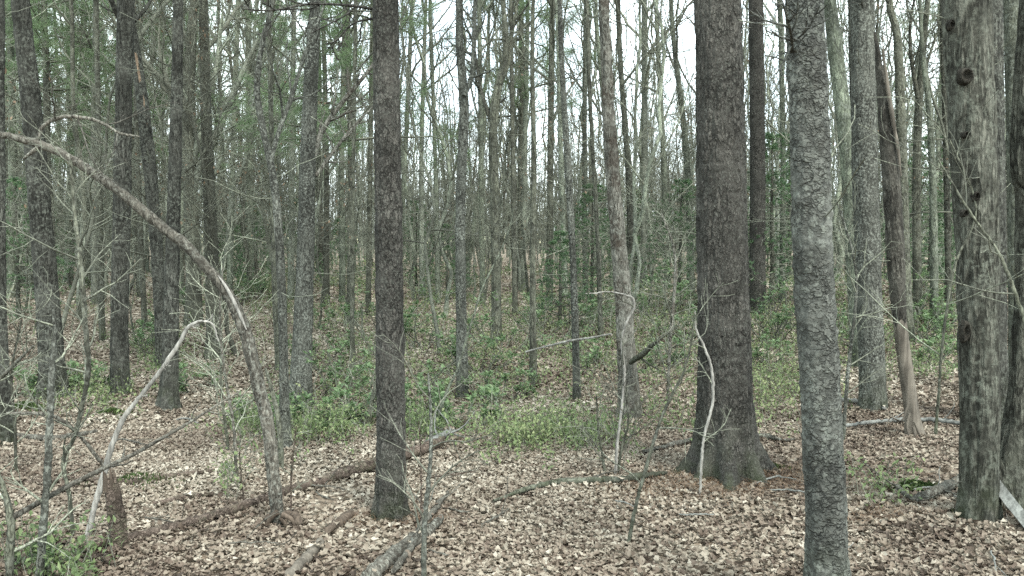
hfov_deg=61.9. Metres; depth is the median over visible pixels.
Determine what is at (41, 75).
pine tree
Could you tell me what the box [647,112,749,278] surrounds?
sapling
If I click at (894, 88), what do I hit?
bare tree
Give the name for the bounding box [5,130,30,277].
sapling
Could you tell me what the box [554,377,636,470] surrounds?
thin sapling
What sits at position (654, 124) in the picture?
bare tree
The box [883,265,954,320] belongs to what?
laurel shrub
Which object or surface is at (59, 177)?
sapling
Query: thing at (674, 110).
sapling
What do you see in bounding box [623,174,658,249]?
sapling
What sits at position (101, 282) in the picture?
slim tree
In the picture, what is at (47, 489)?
thin sapling
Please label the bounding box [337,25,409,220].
sapling
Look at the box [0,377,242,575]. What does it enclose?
thin sapling
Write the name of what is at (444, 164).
sapling
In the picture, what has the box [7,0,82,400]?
oak tree
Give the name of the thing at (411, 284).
young tree
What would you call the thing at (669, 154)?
sapling
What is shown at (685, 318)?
laurel shrub
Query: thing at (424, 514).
thin sapling
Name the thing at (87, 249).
sapling
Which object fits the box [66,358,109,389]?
laurel shrub
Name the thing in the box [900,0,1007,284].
pine tree
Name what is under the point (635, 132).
young tree
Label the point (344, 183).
sapling
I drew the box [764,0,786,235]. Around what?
young tree
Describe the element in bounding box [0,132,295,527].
arched stem
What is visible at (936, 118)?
sapling
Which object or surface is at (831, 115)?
young tree
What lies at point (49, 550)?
laurel shrub
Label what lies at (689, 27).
sky
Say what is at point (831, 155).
young tree
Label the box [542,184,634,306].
young conifer
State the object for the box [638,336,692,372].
laurel shrub
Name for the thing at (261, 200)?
sapling
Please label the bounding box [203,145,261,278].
sapling
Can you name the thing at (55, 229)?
sapling
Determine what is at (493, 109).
dark tree
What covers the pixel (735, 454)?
pine tree
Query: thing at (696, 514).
fallen twig
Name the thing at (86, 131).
sapling
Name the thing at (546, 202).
sapling
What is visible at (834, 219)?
young tree
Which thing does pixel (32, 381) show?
laurel shrub
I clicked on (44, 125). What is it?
dead branch
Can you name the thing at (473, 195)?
sapling
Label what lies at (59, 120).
pine tree
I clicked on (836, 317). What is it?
laurel shrub
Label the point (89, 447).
dead branch
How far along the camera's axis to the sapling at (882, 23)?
13.14 m
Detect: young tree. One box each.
[4,0,24,235]
[5,6,61,252]
[51,1,111,305]
[53,0,204,273]
[56,0,111,243]
[92,0,184,302]
[146,92,167,257]
[165,0,257,261]
[180,0,304,312]
[235,85,269,267]
[243,5,322,284]
[258,96,295,265]
[264,0,369,260]
[299,0,374,258]
[300,96,335,267]
[329,124,347,262]
[336,80,374,265]
[361,0,489,315]
[399,0,439,299]
[401,84,417,257]
[409,50,456,274]
[429,0,472,216]
[465,0,546,291]
[465,40,501,232]
[476,10,530,252]
[487,16,515,234]
[488,1,542,294]
[489,84,529,270]
[498,20,544,274]
[502,21,546,259]
[536,10,559,275]
[536,24,557,265]
[537,3,588,272]
[538,102,555,262]
[546,94,579,260]
[566,0,657,247]
[567,63,579,253]
[578,0,695,310]
[580,0,648,292]
[585,0,682,308]
[600,5,624,236]
[602,0,671,285]
[624,47,670,228]
[631,2,675,280]
[658,79,695,252]
[672,123,695,260]
[675,10,767,266]
[678,104,694,247]
[690,0,769,217]
[742,0,779,207]
[742,11,791,273]
[744,1,848,280]
[744,13,773,111]
[745,45,777,243]
[747,0,791,292]
[749,17,788,282]
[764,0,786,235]
[764,62,788,161]
[826,50,843,276]
[828,0,894,282]
[828,74,841,236]
[829,0,849,254]
[830,0,939,278]
[834,0,940,253]
[841,0,849,87]
[880,0,940,255]
[891,9,924,174]
[905,62,942,280]
[907,36,940,229]
[910,0,939,166]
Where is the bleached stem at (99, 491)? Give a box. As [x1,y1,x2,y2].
[85,315,218,536]
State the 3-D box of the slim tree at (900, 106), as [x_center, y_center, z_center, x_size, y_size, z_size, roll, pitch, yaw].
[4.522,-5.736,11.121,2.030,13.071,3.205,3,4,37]
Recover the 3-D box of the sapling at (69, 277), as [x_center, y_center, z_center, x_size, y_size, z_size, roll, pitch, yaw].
[-12.412,-3.864,24.094,3.240,7.935,3.124,2,0,-38]
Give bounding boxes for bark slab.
[999,480,1023,527]
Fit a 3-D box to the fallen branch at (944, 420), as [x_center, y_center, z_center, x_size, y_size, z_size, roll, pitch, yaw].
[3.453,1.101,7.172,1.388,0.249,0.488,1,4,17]
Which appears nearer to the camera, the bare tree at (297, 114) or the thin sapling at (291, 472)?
the thin sapling at (291, 472)
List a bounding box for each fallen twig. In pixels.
[93,552,114,566]
[111,437,155,444]
[145,506,183,521]
[176,412,198,422]
[185,523,221,538]
[220,499,256,507]
[228,511,296,544]
[311,450,351,489]
[315,491,333,499]
[336,428,357,439]
[428,549,448,555]
[432,464,496,477]
[448,507,469,513]
[481,477,508,524]
[584,470,619,482]
[610,550,628,558]
[679,513,713,515]
[757,475,795,482]
[770,488,804,492]
[872,528,901,544]
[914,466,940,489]
[990,550,1006,575]
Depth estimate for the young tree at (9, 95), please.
13.47 m
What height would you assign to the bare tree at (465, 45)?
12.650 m
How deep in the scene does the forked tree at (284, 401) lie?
6.77 m
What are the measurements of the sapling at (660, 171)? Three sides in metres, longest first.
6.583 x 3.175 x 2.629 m
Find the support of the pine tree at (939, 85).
on the ground
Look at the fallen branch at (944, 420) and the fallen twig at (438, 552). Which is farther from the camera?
the fallen branch at (944, 420)
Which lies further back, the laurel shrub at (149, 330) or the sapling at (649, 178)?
the sapling at (649, 178)
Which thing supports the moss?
on the ground
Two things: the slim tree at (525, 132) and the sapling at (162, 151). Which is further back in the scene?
the slim tree at (525, 132)
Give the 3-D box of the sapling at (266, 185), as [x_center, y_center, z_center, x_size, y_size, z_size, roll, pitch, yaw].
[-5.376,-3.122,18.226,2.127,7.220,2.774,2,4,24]
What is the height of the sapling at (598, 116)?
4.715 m
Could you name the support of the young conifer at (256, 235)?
on the ground
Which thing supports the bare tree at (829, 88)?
on the ground
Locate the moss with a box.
[11,401,1005,515]
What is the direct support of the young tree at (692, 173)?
on the ground
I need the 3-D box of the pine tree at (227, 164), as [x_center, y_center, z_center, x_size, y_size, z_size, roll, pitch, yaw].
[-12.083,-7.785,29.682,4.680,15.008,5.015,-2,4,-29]
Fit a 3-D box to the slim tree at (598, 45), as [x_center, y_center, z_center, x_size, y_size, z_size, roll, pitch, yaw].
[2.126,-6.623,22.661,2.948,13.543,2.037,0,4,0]
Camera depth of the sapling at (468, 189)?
27.03 m
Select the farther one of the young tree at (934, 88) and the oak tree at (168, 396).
the young tree at (934, 88)
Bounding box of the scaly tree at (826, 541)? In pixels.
[738,0,864,575]
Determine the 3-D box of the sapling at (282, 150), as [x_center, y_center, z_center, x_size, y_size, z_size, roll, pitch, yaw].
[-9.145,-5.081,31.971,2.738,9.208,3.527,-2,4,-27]
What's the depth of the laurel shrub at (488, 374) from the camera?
8.96 m
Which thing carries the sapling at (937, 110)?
on the ground
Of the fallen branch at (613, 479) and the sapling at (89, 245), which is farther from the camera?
the sapling at (89, 245)
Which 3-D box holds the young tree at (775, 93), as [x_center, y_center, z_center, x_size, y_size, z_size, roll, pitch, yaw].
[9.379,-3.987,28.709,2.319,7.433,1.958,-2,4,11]
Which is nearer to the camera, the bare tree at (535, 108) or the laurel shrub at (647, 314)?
the laurel shrub at (647, 314)
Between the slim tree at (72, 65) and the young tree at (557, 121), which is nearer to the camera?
the slim tree at (72, 65)
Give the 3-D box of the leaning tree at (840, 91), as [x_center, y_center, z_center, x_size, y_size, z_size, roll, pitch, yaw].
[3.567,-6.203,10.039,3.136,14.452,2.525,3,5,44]
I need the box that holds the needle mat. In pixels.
[302,449,929,530]
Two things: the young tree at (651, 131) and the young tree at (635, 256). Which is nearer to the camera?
the young tree at (635, 256)
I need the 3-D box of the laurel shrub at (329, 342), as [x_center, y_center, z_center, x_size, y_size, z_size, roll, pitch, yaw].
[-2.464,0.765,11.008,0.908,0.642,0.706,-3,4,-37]
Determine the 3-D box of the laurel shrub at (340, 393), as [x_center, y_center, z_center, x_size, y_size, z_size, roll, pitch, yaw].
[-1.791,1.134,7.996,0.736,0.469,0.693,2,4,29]
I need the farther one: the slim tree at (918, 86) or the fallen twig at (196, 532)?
the slim tree at (918, 86)
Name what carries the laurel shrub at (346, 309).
on the ground
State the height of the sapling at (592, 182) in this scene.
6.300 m
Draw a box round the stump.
[102,468,131,554]
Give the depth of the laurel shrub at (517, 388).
9.02 m
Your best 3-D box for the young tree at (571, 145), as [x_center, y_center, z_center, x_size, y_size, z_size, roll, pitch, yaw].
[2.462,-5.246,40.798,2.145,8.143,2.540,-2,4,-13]
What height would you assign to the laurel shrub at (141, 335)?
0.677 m
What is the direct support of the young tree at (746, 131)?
on the ground
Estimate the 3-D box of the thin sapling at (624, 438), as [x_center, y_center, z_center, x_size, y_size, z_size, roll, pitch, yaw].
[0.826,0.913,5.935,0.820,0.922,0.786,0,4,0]
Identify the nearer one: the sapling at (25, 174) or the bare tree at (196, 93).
the sapling at (25, 174)
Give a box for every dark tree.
[452,0,540,343]
[831,0,850,339]
[936,0,1016,421]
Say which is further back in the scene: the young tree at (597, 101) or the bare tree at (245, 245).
the young tree at (597, 101)
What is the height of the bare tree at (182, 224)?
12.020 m
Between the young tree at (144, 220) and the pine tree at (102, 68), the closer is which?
the young tree at (144, 220)
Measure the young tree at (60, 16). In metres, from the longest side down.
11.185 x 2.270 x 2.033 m
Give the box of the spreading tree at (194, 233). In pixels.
[102,0,298,327]
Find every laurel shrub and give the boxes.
[2,542,55,573]
[13,366,41,398]
[14,354,37,398]
[33,546,79,567]
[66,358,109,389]
[66,359,109,386]
[128,309,154,346]
[129,312,154,354]
[179,282,204,319]
[179,360,225,393]
[226,390,271,419]
[232,397,278,421]
[234,270,270,298]
[234,280,253,305]
[271,390,336,431]
[275,338,376,421]
[288,323,349,367]
[289,343,367,395]
[291,385,359,425]
[308,362,412,420]
[313,296,364,329]
[328,283,423,345]
[347,383,417,422]
[367,267,452,318]
[403,299,455,348]
[405,358,452,414]
[427,396,476,427]
[428,382,507,431]
[433,318,528,377]
[448,290,551,360]
[457,370,515,409]
[482,366,538,402]
[501,286,593,347]
[540,276,613,325]
[566,338,614,372]
[579,292,615,332]
[602,259,697,320]
[632,273,696,337]
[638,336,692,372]
[654,304,696,339]
[751,295,795,347]
[751,327,797,370]
[753,280,796,341]
[792,300,847,327]
[836,302,887,346]
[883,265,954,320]
[889,297,951,342]
[911,333,957,367]
[913,290,957,331]
[915,319,956,356]
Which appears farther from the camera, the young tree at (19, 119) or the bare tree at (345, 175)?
the bare tree at (345, 175)
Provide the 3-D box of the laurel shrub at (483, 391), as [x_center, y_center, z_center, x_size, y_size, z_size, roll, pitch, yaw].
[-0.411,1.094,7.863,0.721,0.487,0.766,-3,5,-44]
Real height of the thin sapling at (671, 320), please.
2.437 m
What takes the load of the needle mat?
on the ground
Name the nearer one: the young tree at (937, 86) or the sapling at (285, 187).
the sapling at (285, 187)
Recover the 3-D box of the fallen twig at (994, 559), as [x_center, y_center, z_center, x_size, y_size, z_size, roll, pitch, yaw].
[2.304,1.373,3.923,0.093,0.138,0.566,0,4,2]
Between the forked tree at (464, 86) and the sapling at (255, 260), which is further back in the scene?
the sapling at (255, 260)
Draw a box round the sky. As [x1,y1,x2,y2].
[5,0,1004,232]
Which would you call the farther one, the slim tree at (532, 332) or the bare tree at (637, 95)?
the bare tree at (637, 95)
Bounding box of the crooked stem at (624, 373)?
[585,257,650,473]
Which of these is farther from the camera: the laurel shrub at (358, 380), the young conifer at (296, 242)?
the young conifer at (296, 242)
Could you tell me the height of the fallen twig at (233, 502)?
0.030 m
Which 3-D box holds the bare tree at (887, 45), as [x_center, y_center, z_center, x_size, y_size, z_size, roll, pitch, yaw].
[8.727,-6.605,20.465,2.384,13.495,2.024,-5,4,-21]
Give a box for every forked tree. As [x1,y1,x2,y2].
[197,0,361,447]
[404,0,500,399]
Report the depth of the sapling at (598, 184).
27.15 m
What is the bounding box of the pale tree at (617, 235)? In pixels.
[556,0,681,418]
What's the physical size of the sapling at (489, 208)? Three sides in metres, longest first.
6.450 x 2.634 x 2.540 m
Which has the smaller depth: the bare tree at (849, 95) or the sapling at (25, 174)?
the sapling at (25, 174)
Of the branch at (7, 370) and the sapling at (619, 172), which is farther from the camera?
the sapling at (619, 172)
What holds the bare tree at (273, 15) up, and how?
on the ground
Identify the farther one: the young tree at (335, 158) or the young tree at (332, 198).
the young tree at (332, 198)
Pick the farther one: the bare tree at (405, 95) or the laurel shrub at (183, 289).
the bare tree at (405, 95)
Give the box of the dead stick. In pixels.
[685,275,737,495]
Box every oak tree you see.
[0,0,46,444]
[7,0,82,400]
[86,0,138,395]
[104,0,236,411]
[181,0,249,361]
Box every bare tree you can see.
[5,2,86,288]
[5,52,42,178]
[42,0,162,270]
[89,36,166,271]
[92,0,226,301]
[143,2,184,236]
[147,0,301,288]
[151,1,226,221]
[196,0,245,220]
[197,0,340,276]
[214,0,233,219]
[234,0,289,277]
[274,12,323,259]
[330,39,366,254]
[346,76,368,260]
[352,0,419,225]
[359,101,367,228]
[364,33,431,188]
[399,23,426,212]
[400,46,428,140]
[408,111,428,255]
[411,48,458,261]
[422,0,484,286]
[425,38,457,163]
[442,75,477,194]
[464,0,508,287]
[472,1,557,255]
[475,10,508,253]
[477,3,540,259]
[478,1,517,236]
[483,1,566,237]
[539,1,619,273]
[554,62,604,254]
[562,2,616,281]
[610,1,682,203]
[615,1,669,237]
[634,57,666,255]
[648,0,748,223]
[685,1,748,129]
[745,0,786,185]
[827,0,892,271]
[827,1,849,240]
[828,1,848,187]
[831,0,940,277]
[837,0,908,248]
[848,0,916,107]
[875,4,913,154]
[878,22,923,190]
[882,0,915,257]
[906,7,954,278]
[907,7,943,258]
[908,1,944,278]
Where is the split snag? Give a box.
[873,32,925,439]
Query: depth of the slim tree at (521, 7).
23.62 m
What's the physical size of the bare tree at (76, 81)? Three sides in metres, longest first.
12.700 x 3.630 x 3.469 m
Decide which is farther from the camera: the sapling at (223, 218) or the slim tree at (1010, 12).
the sapling at (223, 218)
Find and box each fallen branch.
[7,469,213,484]
[17,429,97,440]
[154,491,213,504]
[264,509,301,524]
[284,538,323,575]
[324,510,354,533]
[361,514,443,575]
[391,466,480,572]
[424,407,474,441]
[493,471,666,501]
[641,437,691,452]
[758,433,800,441]
[841,398,886,409]
[846,403,959,426]
[860,459,960,501]
[913,475,958,502]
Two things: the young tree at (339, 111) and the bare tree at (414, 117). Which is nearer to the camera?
the young tree at (339, 111)
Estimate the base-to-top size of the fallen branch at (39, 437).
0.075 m
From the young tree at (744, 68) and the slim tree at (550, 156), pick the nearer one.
the slim tree at (550, 156)
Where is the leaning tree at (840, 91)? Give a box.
[824,0,880,369]
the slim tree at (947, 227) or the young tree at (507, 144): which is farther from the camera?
the young tree at (507, 144)
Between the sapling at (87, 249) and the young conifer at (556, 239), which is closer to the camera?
the young conifer at (556, 239)
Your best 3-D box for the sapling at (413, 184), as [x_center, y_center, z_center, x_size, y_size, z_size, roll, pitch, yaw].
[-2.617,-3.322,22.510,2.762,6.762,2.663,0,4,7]
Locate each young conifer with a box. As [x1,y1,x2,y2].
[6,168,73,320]
[6,169,75,290]
[202,223,261,292]
[223,203,286,282]
[267,197,331,282]
[313,218,374,286]
[403,200,448,285]
[405,224,479,299]
[519,230,612,330]
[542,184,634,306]
[601,188,673,281]
[631,171,697,310]
[694,121,846,315]
[748,125,845,284]
[880,135,955,281]
[881,156,955,277]
[881,181,942,278]
[882,193,1007,298]
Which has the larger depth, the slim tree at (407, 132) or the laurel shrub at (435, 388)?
the slim tree at (407, 132)
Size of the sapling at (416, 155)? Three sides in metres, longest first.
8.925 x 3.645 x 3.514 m
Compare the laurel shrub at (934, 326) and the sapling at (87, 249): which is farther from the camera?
the sapling at (87, 249)
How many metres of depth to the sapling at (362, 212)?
34.35 m
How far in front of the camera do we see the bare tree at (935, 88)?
32.12 m
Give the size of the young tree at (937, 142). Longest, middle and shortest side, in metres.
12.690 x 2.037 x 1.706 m
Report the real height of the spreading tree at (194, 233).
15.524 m
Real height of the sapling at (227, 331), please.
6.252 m
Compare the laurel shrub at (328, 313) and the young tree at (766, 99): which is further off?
the young tree at (766, 99)
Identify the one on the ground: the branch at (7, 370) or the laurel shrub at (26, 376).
the laurel shrub at (26, 376)
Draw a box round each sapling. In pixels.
[0,109,146,535]
[0,285,67,472]
[0,287,107,575]
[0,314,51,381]
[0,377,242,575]
[5,0,196,330]
[5,36,61,252]
[5,81,68,254]
[5,85,80,299]
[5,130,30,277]
[6,114,83,328]
[6,123,76,310]
[12,189,67,264]
[17,18,112,289]
[20,88,78,244]
[22,0,268,277]
[22,50,66,258]
[40,0,162,225]
[51,96,149,290]
[52,128,165,341]
[58,0,197,314]
[59,192,111,286]
[69,197,112,279]
[72,0,239,310]
[90,91,201,254]
[105,0,284,356]
[130,35,171,291]
[153,243,281,450]
[170,206,275,475]
[181,0,330,262]
[198,11,279,284]
[198,115,245,269]
[202,167,239,250]
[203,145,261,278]
[209,0,300,304]
[215,48,297,270]
[216,422,261,498]
[217,193,239,265]
[219,134,280,275]
[221,79,297,274]
[228,54,297,214]
[235,183,269,258]
[245,68,372,328]
[255,109,330,256]
[279,427,311,508]
[283,208,323,261]
[315,187,346,276]
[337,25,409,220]
[344,0,538,353]
[345,119,408,245]
[345,156,374,265]
[345,303,412,425]
[355,187,428,266]
[368,329,503,575]
[372,45,456,286]
[401,61,446,264]
[401,166,434,245]
[406,82,465,241]
[412,83,488,248]
[415,151,465,263]
[418,421,422,520]
[424,126,453,263]
[426,122,500,245]
[428,172,465,252]
[431,71,529,298]
[436,193,530,423]
[439,122,511,252]
[440,49,524,259]
[443,103,507,266]
[450,130,499,267]
[455,125,530,305]
[465,119,517,268]
[478,172,517,238]
[499,115,545,268]
[500,58,604,263]
[506,127,566,280]
[517,176,556,268]
[522,141,604,263]
[529,165,577,249]
[536,151,589,281]
[537,92,604,272]
[540,87,645,298]
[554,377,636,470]
[555,1,657,211]
[564,98,623,272]
[565,283,715,545]
[572,352,680,473]
[574,115,623,277]
[587,105,652,237]
[610,179,697,400]
[621,87,695,314]
[621,105,675,245]
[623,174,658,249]
[629,73,695,240]
[632,97,682,267]
[636,108,682,268]
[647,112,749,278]
[648,28,694,268]
[648,184,671,270]
[653,48,695,216]
[653,145,694,261]
[657,59,695,212]
[670,85,696,224]
[679,48,786,243]
[744,33,788,237]
[744,46,787,230]
[744,71,787,232]
[747,0,901,276]
[747,114,791,251]
[765,60,842,239]
[828,0,949,320]
[828,0,1006,243]
[831,116,895,220]
[831,172,917,439]
[835,45,1023,433]
[846,106,1023,322]
[877,59,926,192]
[883,164,937,249]
[906,39,1005,190]
[907,87,1006,285]
[933,78,1006,230]
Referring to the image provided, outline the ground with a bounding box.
[1,243,1023,575]
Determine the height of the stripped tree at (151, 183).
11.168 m
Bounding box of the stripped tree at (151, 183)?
[97,0,191,368]
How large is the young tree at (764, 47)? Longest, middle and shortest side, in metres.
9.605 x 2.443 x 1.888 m
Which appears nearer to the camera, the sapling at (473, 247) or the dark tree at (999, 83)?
the dark tree at (999, 83)
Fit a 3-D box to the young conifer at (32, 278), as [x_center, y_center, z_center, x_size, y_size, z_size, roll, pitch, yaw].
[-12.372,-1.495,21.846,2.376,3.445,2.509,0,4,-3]
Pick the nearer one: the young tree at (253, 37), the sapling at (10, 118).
the sapling at (10, 118)
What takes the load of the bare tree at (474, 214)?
on the ground
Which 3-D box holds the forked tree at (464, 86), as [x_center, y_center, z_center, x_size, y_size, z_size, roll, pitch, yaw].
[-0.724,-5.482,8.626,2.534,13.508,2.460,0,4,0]
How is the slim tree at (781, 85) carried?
on the ground
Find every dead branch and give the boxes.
[6,412,103,466]
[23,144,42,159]
[31,62,180,194]
[525,333,611,352]
[629,317,680,375]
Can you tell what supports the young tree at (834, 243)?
on the ground
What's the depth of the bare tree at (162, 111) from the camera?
29.92 m
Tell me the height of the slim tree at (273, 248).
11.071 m
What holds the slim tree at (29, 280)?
on the ground
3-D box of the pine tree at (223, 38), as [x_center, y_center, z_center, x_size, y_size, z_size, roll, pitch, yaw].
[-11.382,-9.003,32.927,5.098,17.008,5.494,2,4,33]
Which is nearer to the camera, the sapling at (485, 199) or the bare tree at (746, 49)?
the sapling at (485, 199)
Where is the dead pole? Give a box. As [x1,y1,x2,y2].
[264,368,283,467]
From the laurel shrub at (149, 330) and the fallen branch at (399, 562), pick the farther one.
the laurel shrub at (149, 330)
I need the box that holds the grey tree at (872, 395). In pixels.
[829,0,905,411]
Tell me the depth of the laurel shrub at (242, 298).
19.07 m
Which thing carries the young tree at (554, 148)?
on the ground
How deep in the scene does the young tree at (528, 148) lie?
30.01 m
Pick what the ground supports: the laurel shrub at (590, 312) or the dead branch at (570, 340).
the laurel shrub at (590, 312)
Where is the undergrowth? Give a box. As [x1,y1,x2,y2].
[0,251,1007,575]
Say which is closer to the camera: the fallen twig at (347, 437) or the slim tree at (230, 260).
the fallen twig at (347, 437)
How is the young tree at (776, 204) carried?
on the ground
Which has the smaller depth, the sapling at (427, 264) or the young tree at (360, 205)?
the sapling at (427, 264)
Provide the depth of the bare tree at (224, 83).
47.96 m
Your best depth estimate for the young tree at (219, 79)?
19.72 m
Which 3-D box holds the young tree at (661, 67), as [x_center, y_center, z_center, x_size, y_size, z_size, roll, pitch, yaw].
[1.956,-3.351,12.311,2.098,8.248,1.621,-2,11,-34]
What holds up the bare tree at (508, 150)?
on the ground
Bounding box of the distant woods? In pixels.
[6,0,955,275]
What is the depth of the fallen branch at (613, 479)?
5.82 m
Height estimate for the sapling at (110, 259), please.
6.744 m
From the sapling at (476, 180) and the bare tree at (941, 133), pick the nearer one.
the bare tree at (941, 133)
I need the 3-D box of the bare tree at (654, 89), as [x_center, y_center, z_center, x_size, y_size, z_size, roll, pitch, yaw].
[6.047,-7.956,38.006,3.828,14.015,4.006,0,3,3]
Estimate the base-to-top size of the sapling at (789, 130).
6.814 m
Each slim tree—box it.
[5,0,65,298]
[5,7,80,285]
[38,1,107,282]
[52,0,110,320]
[62,0,168,304]
[78,0,113,340]
[100,0,166,329]
[144,0,217,294]
[184,0,290,290]
[209,0,367,299]
[219,0,297,371]
[226,0,307,281]
[257,0,367,304]
[295,0,417,314]
[307,1,419,302]
[320,0,455,366]
[358,0,493,303]
[401,0,495,233]
[405,0,501,298]
[427,0,521,303]
[477,0,570,386]
[483,0,582,295]
[488,0,528,313]
[492,0,594,300]
[501,0,569,290]
[514,0,617,402]
[527,0,602,297]
[540,0,637,289]
[564,0,616,340]
[593,0,692,289]
[593,0,694,263]
[599,0,691,289]
[641,0,695,297]
[742,0,787,302]
[875,0,935,341]
[875,0,949,325]
[881,0,941,320]
[906,0,952,320]
[1003,0,1018,363]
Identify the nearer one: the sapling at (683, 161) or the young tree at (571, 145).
the sapling at (683, 161)
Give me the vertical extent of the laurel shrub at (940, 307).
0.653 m
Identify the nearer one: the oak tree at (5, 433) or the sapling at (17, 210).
the oak tree at (5, 433)
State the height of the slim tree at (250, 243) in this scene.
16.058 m
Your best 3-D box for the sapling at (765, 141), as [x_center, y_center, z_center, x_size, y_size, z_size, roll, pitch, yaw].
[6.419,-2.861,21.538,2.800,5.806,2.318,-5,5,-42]
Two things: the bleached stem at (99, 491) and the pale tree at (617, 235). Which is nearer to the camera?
the bleached stem at (99, 491)
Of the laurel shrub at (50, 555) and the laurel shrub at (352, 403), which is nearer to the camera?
the laurel shrub at (50, 555)
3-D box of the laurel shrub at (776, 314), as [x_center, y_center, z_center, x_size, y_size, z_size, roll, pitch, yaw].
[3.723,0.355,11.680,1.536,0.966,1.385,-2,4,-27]
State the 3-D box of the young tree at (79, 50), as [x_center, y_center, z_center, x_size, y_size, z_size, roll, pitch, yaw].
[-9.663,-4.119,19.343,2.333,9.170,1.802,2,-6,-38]
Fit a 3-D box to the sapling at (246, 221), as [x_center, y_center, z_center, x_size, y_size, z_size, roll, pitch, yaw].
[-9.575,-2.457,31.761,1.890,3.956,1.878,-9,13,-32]
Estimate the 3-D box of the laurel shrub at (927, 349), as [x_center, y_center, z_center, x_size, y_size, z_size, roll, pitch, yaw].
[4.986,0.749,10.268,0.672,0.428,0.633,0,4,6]
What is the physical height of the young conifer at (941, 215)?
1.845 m
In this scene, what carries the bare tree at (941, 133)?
on the ground
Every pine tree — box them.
[5,0,60,86]
[5,0,113,285]
[5,0,146,273]
[6,0,108,266]
[18,0,169,285]
[48,0,230,297]
[55,0,155,174]
[103,0,228,258]
[147,3,236,173]
[155,0,286,270]
[211,0,476,324]
[219,0,332,191]
[241,0,411,526]
[242,1,373,280]
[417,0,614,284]
[673,0,778,492]
[743,0,791,314]
[883,0,941,230]
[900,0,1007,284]
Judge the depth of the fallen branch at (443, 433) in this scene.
7.09 m
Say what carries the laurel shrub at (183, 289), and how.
on the ground
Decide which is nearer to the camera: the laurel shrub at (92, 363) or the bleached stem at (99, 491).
the bleached stem at (99, 491)
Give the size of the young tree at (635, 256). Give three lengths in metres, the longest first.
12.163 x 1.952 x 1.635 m
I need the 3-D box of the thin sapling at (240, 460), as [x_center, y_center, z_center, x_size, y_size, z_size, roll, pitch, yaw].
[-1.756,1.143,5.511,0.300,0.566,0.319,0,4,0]
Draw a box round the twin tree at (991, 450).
[886,0,1023,526]
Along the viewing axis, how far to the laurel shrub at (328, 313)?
14.33 m
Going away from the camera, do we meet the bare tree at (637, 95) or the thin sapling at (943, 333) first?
the thin sapling at (943, 333)
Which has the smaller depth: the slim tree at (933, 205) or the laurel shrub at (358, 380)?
the laurel shrub at (358, 380)
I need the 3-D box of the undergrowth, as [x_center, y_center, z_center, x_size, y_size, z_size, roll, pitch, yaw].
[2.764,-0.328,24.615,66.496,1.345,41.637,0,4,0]
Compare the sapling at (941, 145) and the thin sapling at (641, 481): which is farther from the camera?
the sapling at (941, 145)
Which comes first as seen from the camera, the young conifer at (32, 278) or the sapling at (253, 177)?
the young conifer at (32, 278)
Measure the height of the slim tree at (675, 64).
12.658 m
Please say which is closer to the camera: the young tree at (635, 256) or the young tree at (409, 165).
the young tree at (635, 256)
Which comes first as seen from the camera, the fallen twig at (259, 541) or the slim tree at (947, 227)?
the fallen twig at (259, 541)
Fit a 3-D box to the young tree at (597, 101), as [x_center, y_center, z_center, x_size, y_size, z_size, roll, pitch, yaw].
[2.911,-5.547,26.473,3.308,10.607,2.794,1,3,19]
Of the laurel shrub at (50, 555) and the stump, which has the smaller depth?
the laurel shrub at (50, 555)
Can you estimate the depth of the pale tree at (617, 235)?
7.72 m
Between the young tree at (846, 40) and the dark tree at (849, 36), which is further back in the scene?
the young tree at (846, 40)
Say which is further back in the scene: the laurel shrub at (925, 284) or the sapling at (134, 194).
the sapling at (134, 194)
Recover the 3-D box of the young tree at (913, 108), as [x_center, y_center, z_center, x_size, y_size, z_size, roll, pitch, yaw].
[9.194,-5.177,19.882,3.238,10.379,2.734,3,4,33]
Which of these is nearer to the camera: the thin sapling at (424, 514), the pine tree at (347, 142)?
the thin sapling at (424, 514)
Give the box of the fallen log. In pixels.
[78,419,455,551]
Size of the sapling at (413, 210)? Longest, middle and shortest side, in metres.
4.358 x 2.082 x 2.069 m
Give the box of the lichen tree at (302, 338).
[267,0,372,407]
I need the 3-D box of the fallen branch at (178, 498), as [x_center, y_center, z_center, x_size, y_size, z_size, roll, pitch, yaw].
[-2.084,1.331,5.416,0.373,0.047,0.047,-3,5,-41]
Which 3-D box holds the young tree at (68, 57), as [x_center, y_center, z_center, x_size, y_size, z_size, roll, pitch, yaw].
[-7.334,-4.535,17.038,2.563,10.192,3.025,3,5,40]
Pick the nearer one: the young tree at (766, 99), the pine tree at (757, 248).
the pine tree at (757, 248)
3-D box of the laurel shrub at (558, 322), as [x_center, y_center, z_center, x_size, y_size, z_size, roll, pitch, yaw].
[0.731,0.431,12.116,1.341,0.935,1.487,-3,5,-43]
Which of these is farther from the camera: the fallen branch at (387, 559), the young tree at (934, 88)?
the young tree at (934, 88)

